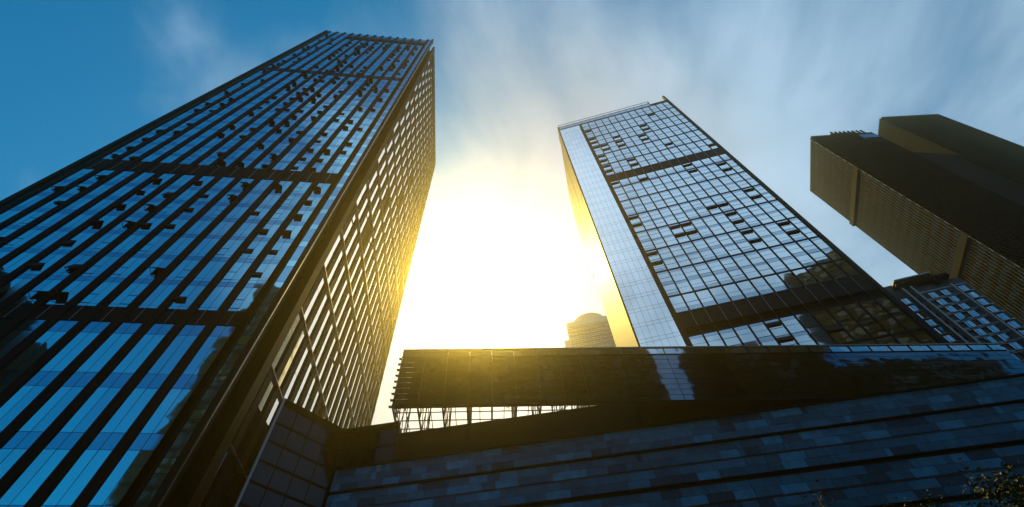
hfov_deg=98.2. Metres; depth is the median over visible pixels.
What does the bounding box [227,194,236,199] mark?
open window
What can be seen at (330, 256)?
window
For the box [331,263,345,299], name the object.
window
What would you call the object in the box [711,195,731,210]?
window
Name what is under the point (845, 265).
window
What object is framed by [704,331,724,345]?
window
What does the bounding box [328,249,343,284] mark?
window
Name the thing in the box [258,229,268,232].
open window
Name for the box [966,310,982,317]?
window
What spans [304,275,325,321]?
window
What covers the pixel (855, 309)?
window
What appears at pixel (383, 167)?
window
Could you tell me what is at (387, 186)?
window
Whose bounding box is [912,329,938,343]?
window
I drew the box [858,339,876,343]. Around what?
window
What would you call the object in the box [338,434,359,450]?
window
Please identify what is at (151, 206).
open window
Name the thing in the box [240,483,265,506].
window
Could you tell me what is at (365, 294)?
window
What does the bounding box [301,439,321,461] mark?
window
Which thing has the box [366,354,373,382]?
window
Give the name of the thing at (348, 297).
window
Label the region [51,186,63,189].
open window
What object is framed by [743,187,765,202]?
window
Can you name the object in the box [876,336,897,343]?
window
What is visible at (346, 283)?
window
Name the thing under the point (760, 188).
window
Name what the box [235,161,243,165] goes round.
open window
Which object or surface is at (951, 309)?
window
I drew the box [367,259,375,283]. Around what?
window
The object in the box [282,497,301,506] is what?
window
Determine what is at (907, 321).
window
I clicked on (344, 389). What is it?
window
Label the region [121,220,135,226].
open window
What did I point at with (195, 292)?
striped tower
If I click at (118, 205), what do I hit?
open window
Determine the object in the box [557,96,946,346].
gridded tower
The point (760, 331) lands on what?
window
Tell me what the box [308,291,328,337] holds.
window
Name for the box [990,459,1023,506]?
tree
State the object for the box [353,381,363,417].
window
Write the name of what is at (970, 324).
window
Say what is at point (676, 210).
window
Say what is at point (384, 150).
window
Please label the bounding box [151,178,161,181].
open window
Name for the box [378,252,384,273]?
window
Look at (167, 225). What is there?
open window
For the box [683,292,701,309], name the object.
window
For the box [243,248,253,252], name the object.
open window
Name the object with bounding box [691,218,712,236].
window
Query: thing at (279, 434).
window
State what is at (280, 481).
window
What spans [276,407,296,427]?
window
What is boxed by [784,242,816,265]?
window
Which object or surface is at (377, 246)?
window
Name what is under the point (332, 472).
window
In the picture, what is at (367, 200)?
window
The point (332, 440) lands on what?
window
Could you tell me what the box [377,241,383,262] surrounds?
window
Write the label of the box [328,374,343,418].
window
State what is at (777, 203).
window
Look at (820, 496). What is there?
tree
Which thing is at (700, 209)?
window
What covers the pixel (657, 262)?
open window
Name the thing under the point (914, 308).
window
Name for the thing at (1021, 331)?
window
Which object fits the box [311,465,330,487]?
window
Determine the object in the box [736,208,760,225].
window
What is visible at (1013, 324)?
window
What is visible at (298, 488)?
window
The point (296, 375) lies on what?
window
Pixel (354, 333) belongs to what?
window
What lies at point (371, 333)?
window
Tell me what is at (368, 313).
window
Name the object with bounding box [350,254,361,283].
window
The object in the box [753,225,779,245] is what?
window
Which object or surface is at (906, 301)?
window
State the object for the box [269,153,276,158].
open window
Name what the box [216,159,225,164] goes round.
open window
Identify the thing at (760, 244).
window
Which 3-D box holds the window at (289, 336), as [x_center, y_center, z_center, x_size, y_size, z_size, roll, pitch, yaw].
[-19.324,7.356,38.124,0.050,6.630,1.300,3,-55,-5]
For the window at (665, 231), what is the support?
in the gridded tower at (692, 233)
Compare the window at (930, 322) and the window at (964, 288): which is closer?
the window at (930, 322)
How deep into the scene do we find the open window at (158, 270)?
37.24 m
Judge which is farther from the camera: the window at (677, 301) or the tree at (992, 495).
the window at (677, 301)
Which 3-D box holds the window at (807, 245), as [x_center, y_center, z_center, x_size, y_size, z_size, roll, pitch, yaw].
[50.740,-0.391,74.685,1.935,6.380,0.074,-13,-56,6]
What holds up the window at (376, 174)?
in the striped tower at (195, 292)
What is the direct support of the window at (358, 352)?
in the striped tower at (195, 292)
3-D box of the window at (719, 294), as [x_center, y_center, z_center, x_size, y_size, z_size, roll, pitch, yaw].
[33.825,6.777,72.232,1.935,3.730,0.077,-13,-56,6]
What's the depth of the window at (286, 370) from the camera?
39.26 m
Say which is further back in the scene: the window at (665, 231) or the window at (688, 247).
the window at (665, 231)
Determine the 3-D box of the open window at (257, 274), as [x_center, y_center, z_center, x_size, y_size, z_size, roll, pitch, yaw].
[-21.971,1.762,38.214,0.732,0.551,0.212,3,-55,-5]
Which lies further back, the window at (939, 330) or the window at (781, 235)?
the window at (781, 235)
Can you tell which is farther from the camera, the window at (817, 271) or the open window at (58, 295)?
the window at (817, 271)
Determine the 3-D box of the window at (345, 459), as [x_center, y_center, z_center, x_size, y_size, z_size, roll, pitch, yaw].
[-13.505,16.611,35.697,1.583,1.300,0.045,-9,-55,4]
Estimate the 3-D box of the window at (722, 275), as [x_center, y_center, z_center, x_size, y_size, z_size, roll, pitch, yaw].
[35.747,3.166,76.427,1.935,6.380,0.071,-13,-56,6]
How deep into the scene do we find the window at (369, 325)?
66.57 m
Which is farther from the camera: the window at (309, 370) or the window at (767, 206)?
the window at (767, 206)
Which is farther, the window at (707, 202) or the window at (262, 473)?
the window at (707, 202)
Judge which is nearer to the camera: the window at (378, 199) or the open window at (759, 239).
the window at (378, 199)
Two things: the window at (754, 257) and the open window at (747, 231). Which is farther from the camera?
the open window at (747, 231)
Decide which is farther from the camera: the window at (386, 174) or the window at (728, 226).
the window at (728, 226)
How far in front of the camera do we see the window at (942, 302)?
78.03 m
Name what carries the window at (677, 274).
in the gridded tower at (692, 233)
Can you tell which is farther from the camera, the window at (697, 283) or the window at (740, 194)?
the window at (740, 194)
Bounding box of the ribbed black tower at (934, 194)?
[810,114,1023,323]
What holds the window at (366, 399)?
in the striped tower at (195, 292)
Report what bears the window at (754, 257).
in the gridded tower at (692, 233)
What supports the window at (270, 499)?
in the glass wing
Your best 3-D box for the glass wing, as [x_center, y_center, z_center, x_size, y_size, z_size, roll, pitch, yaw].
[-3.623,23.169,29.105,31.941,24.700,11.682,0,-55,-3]
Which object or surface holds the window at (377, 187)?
in the striped tower at (195, 292)
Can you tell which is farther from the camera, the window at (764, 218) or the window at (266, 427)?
the window at (764, 218)
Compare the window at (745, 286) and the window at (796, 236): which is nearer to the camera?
the window at (745, 286)
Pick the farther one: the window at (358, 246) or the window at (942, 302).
the window at (942, 302)
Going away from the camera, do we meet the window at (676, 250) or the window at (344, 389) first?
the window at (344, 389)
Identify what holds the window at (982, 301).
in the apartment block
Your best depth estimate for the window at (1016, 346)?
68.71 m
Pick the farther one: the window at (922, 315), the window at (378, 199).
the window at (922, 315)
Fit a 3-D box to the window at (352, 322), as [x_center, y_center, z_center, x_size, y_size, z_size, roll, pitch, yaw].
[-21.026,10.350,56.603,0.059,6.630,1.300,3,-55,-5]
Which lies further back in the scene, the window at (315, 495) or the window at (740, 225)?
the window at (740, 225)
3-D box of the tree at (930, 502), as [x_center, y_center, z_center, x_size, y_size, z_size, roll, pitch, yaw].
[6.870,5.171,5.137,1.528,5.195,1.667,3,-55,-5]
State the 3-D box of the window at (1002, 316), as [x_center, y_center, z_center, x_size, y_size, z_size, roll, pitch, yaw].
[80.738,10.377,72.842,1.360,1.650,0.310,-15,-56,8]
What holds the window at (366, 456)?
in the glass wing
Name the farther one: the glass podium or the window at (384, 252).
the window at (384, 252)
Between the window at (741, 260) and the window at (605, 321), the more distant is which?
the window at (605, 321)
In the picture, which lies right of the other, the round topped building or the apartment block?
the apartment block
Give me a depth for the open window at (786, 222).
81.90 m
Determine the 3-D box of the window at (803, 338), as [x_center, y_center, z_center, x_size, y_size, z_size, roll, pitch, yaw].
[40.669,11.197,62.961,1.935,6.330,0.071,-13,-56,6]
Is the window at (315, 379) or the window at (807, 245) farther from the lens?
the window at (807, 245)
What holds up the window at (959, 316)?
in the apartment block
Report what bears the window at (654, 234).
in the gridded tower at (692, 233)
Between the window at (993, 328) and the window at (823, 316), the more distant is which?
the window at (993, 328)
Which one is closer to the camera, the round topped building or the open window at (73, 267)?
the open window at (73, 267)
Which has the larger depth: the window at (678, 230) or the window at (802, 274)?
the window at (678, 230)
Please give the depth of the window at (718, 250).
81.54 m
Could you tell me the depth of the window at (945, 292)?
79.31 m
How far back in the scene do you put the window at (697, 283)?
76.78 m
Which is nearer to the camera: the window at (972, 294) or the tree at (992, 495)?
the tree at (992, 495)
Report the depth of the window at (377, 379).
74.19 m
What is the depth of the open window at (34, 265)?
36.49 m
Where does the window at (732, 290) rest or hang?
in the gridded tower at (692, 233)
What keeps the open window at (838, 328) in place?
in the gridded tower at (692, 233)
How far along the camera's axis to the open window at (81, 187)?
46.89 m
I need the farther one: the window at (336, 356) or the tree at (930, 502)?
the window at (336, 356)
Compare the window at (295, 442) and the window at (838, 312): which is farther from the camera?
the window at (838, 312)
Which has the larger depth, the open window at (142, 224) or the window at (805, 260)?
the window at (805, 260)
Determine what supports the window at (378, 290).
in the striped tower at (195, 292)
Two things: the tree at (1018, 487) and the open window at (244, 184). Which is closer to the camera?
the tree at (1018, 487)
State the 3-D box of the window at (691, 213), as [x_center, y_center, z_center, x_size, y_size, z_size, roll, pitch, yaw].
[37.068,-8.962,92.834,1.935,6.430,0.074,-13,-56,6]
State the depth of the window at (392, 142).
77.81 m
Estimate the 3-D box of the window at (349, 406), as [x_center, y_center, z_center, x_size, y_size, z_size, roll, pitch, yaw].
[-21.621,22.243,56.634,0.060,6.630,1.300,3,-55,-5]
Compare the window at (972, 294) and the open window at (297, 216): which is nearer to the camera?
the open window at (297, 216)
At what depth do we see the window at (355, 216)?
55.24 m
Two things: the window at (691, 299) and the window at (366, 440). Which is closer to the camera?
the window at (366, 440)
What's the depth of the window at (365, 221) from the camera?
62.90 m
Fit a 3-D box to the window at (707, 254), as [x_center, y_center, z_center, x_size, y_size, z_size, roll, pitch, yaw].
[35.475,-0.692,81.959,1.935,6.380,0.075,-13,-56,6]
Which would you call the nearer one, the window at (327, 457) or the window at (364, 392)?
the window at (327, 457)
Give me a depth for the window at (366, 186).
60.55 m
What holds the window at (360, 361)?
in the striped tower at (195, 292)
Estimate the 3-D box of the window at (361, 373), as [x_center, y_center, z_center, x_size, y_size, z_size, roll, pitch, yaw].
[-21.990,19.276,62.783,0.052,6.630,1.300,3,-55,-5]
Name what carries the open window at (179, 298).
in the striped tower at (195, 292)
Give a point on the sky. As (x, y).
(499, 260)
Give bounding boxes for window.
[27,262,44,267]
[27,290,47,298]
[48,291,68,299]
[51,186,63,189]
[61,240,75,244]
[64,264,81,270]
[76,186,86,189]
[88,220,103,225]
[94,175,106,178]
[113,204,126,207]
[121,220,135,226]
[139,223,151,226]
[144,204,155,210]
[149,267,164,274]
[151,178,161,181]
[162,192,173,196]
[164,224,175,227]
[173,296,186,301]
[198,448,232,506]
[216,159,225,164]
[218,466,240,506]
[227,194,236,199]
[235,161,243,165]
[236,378,274,459]
[240,182,248,186]
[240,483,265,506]
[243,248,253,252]
[244,395,280,475]
[250,461,273,486]
[251,272,262,276]
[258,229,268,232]
[259,442,281,465]
[260,490,283,506]
[267,250,277,253]
[268,424,289,445]
[268,469,291,493]
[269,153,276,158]
[272,183,281,188]
[272,311,301,370]
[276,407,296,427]
[276,449,298,472]
[278,328,305,388]
[280,230,291,235]
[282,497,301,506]
[284,345,309,399]
[284,431,305,453]
[286,476,308,500]
[292,414,311,435]
[293,214,302,218]
[294,361,312,403]
[294,457,315,480]
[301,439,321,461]
[303,375,316,408]
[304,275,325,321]
[304,484,325,506]
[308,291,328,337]
[308,422,326,443]
[310,389,319,411]
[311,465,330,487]
[312,307,331,354]
[313,186,320,190]
[316,322,333,367]
[318,447,336,468]
[319,335,336,382]
[321,490,329,506]
[322,348,338,395]
[323,430,341,450]
[325,232,341,269]
[325,361,341,407]
[327,471,335,487]
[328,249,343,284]
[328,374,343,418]
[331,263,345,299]
[332,385,345,422]
[332,451,355,468]
[333,277,348,315]
[336,291,350,328]
[338,395,347,425]
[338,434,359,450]
[339,304,351,342]
[341,316,353,352]
[343,328,355,365]
[343,406,349,428]
[344,213,356,242]
[345,340,357,377]
[346,227,358,256]
[348,240,359,270]
[348,352,358,388]
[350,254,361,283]
[350,361,360,398]
[352,267,363,296]
[352,373,362,408]
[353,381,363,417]
[353,448,374,465]
[354,278,364,308]
[355,392,364,426]
[356,291,366,322]
[357,182,367,207]
[357,432,378,448]
[358,301,367,333]
[359,196,368,221]
[359,313,368,342]
[359,399,366,426]
[360,209,370,234]
[361,325,370,355]
[363,333,371,363]
[364,234,372,259]
[364,343,372,375]
[365,247,373,271]
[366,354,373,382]
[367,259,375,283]
[367,363,374,392]
[368,270,376,295]
[368,372,376,401]
[369,169,377,189]
[369,279,377,304]
[370,379,377,408]
[371,61,432,415]
[371,182,378,203]
[371,290,378,316]
[372,195,379,216]
[372,300,379,327]
[373,207,380,227]
[373,310,380,336]
[373,446,394,462]
[375,219,381,239]
[376,230,382,251]
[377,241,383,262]
[377,429,397,445]
[378,146,385,163]
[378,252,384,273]
[379,159,386,176]
[379,262,385,284]
[381,172,387,188]
[382,184,388,200]
[387,139,393,153]
[568,320,615,346]
[582,102,759,231]
[636,231,654,250]
[646,250,666,271]
[648,229,666,247]
[652,260,662,264]
[657,247,678,268]
[657,271,679,295]
[658,226,677,244]
[669,205,687,221]
[669,224,689,242]
[669,245,690,265]
[669,268,692,292]
[669,295,687,312]
[679,202,698,218]
[680,221,700,239]
[681,242,702,262]
[682,266,705,289]
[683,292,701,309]
[689,334,707,345]
[690,200,710,216]
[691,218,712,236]
[692,239,715,260]
[694,263,719,286]
[696,290,715,306]
[700,197,721,213]
[703,216,724,234]
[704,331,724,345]
[705,236,728,257]
[707,260,732,283]
[709,287,729,303]
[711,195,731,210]
[713,213,736,231]
[716,234,741,254]
[719,257,746,281]
[719,328,742,345]
[721,192,743,208]
[723,284,744,300]
[725,210,748,228]
[728,231,753,251]
[732,254,759,277]
[733,190,754,205]
[734,325,759,344]
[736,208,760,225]
[737,281,758,297]
[740,228,766,248]
[741,229,752,233]
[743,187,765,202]
[745,251,773,274]
[747,205,772,223]
[749,238,761,242]
[750,322,777,344]
[751,278,773,294]
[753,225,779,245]
[754,185,776,200]
[758,248,787,271]
[759,202,785,220]
[764,275,787,290]
[764,319,796,344]
[765,223,792,243]
[766,321,781,326]
[771,200,795,217]
[771,245,801,268]
[777,220,805,239]
[777,336,793,341]
[778,221,790,224]
[778,272,802,287]
[780,316,816,344]
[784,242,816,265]
[787,230,799,233]
[789,217,817,236]
[793,269,817,284]
[796,312,835,344]
[798,240,830,262]
[807,265,832,281]
[811,237,842,259]
[812,309,852,342]
[821,262,846,278]
[826,326,842,332]
[827,306,869,339]
[836,260,860,275]
[843,303,887,336]
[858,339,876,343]
[859,299,904,332]
[876,296,920,329]
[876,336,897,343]
[893,333,919,343]
[899,298,913,304]
[907,305,921,311]
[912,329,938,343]
[915,312,930,319]
[924,319,939,326]
[926,292,941,298]
[932,326,948,334]
[935,299,950,305]
[938,289,953,295]
[941,334,958,342]
[944,306,959,312]
[948,296,963,302]
[953,313,969,320]
[956,285,972,291]
[956,303,972,309]
[962,320,978,328]
[966,291,981,298]
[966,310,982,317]
[972,328,989,336]
[975,298,991,305]
[975,317,992,325]
[982,336,1000,342]
[985,305,1001,313]
[986,325,1003,333]
[995,313,1012,320]
[996,333,1014,341]
[1005,320,1023,328]
[1007,342,1023,350]
[1016,329,1023,335]
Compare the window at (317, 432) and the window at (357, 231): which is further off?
the window at (357, 231)
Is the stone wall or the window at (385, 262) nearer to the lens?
the stone wall
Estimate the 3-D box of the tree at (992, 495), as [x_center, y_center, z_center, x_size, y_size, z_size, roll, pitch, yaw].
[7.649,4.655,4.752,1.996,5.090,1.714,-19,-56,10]
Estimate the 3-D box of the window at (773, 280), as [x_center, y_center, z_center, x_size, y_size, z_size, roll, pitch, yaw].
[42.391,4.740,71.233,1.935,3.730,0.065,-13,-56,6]
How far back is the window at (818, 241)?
74.28 m
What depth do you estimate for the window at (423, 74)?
94.88 m
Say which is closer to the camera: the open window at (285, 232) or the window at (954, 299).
the open window at (285, 232)
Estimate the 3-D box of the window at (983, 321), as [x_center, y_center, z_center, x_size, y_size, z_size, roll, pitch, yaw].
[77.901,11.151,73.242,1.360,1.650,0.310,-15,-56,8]
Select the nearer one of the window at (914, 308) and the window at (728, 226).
the window at (914, 308)
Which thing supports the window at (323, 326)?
in the striped tower at (195, 292)
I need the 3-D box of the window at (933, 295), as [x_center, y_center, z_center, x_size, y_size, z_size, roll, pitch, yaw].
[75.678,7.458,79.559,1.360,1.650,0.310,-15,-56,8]
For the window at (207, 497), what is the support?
in the striped tower at (195, 292)
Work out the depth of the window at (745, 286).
71.71 m
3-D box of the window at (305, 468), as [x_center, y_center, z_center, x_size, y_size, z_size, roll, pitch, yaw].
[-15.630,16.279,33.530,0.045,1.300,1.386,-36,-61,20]
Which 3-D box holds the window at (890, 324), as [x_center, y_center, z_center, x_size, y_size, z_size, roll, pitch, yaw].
[51.379,8.657,61.717,1.935,6.330,0.076,-13,-56,6]
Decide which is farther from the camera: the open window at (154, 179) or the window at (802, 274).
the window at (802, 274)
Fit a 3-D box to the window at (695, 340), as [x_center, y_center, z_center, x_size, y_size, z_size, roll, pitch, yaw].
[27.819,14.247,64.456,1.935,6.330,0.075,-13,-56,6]
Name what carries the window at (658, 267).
in the gridded tower at (692, 233)
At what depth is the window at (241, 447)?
33.03 m
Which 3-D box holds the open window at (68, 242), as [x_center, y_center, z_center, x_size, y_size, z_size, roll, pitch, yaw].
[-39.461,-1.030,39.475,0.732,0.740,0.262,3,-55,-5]
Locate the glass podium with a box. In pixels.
[388,343,1023,432]
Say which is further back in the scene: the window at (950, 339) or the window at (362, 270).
the window at (950, 339)
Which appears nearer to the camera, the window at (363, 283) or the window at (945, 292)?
the window at (363, 283)
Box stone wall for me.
[325,373,1023,506]
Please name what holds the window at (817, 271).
in the gridded tower at (692, 233)
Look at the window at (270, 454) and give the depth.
32.18 m
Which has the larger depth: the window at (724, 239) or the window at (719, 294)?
the window at (724, 239)
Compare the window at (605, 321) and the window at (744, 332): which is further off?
the window at (605, 321)
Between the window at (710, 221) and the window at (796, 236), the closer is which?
the window at (796, 236)
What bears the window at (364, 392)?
in the striped tower at (195, 292)
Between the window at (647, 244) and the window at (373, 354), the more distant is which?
the window at (647, 244)
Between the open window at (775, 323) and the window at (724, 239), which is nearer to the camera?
the open window at (775, 323)
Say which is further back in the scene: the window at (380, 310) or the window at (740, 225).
the window at (740, 225)
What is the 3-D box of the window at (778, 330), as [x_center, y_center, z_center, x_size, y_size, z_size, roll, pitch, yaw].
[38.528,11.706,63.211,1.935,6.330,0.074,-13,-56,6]
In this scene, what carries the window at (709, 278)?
in the gridded tower at (692, 233)
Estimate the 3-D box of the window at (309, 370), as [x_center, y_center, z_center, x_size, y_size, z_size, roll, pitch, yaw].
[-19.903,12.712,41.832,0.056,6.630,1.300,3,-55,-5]
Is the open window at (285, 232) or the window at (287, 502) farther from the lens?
the open window at (285, 232)
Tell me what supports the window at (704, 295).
in the gridded tower at (692, 233)
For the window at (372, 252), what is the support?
in the striped tower at (195, 292)
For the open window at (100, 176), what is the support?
in the striped tower at (195, 292)
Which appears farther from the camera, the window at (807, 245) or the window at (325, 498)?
the window at (807, 245)
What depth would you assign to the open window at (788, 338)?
62.39 m
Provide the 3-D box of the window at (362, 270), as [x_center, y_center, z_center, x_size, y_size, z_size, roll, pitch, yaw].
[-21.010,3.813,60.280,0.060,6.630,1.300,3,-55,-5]
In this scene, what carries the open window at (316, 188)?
in the striped tower at (195, 292)
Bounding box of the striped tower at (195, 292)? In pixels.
[0,30,435,506]
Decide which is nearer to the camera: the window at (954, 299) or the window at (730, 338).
the window at (730, 338)
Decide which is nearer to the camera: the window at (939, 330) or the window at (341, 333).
the window at (341, 333)
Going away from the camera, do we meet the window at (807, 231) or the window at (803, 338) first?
the window at (803, 338)
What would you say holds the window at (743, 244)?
in the gridded tower at (692, 233)
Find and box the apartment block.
[884,272,1023,363]
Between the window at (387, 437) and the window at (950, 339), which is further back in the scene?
the window at (950, 339)
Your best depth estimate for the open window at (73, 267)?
36.65 m
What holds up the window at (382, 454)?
in the glass wing
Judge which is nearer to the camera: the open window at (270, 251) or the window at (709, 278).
the open window at (270, 251)
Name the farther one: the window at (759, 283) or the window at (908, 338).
the window at (759, 283)
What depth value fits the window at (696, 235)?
87.44 m
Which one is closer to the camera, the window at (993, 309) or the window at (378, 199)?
the window at (378, 199)
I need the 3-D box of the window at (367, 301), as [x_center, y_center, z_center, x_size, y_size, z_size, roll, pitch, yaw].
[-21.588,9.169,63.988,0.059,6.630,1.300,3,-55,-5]
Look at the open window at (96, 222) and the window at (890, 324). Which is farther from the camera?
the window at (890, 324)
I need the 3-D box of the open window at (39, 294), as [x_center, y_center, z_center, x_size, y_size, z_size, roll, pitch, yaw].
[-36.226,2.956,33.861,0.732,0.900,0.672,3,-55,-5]
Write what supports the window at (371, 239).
in the striped tower at (195, 292)
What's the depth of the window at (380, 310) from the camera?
73.84 m
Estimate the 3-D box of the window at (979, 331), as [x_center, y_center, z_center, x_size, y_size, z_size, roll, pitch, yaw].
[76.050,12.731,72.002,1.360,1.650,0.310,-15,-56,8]
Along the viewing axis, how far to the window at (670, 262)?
82.56 m
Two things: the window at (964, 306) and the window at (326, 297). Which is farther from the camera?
the window at (964, 306)
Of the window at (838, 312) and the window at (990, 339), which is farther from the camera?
the window at (990, 339)
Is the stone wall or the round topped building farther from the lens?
the round topped building
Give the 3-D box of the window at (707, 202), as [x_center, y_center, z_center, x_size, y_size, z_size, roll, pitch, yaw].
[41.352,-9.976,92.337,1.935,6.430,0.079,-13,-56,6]
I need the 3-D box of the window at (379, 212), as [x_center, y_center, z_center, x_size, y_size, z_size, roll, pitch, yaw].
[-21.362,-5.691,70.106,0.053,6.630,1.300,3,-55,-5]
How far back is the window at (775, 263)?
75.28 m
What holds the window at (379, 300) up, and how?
in the striped tower at (195, 292)
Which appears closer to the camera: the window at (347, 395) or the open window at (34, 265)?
the open window at (34, 265)
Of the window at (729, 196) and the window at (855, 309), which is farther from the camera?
the window at (729, 196)
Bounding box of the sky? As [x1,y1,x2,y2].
[0,0,1023,432]
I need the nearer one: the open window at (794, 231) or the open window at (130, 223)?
the open window at (130, 223)
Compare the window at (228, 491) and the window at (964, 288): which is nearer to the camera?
the window at (228, 491)
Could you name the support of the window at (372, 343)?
in the striped tower at (195, 292)
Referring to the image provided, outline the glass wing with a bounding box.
[234,398,643,506]
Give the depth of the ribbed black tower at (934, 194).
131.34 m
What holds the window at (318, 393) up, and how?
in the striped tower at (195, 292)
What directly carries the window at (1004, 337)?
in the apartment block
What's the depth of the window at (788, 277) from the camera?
70.94 m
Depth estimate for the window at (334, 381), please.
51.77 m
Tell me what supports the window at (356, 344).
in the striped tower at (195, 292)
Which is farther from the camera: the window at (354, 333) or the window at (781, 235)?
the window at (781, 235)
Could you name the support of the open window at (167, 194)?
in the striped tower at (195, 292)
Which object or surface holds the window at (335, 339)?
in the striped tower at (195, 292)
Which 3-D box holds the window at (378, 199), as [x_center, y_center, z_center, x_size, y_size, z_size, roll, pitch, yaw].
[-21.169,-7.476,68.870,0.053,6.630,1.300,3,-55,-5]
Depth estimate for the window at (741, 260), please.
75.78 m
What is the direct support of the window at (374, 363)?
in the striped tower at (195, 292)
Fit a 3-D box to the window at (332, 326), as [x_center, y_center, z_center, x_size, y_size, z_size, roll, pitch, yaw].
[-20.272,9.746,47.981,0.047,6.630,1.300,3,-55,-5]
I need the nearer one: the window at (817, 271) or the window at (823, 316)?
the window at (823, 316)
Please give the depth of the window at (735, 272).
76.05 m
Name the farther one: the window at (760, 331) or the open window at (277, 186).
the window at (760, 331)
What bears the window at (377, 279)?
in the striped tower at (195, 292)
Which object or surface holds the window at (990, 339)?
in the apartment block
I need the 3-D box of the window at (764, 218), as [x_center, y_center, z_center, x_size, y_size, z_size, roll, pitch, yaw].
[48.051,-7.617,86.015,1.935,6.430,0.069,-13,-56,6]
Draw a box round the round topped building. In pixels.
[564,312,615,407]
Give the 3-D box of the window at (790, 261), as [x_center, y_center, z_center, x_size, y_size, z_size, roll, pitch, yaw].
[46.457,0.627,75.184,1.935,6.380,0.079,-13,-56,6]
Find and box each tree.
[799,479,842,506]
[909,490,969,506]
[947,457,1023,506]
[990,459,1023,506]
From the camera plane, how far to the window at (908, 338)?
58.06 m
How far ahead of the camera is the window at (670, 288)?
77.25 m
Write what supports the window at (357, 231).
in the striped tower at (195, 292)
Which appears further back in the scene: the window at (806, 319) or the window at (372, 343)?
the window at (372, 343)
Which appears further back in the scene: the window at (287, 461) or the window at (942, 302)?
the window at (942, 302)
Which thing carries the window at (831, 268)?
in the gridded tower at (692, 233)
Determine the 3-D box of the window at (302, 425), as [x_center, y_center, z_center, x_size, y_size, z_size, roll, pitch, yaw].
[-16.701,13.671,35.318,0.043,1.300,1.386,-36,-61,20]
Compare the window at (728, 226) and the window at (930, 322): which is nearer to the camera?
the window at (930, 322)
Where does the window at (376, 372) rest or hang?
in the striped tower at (195, 292)
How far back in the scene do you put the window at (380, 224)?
71.64 m

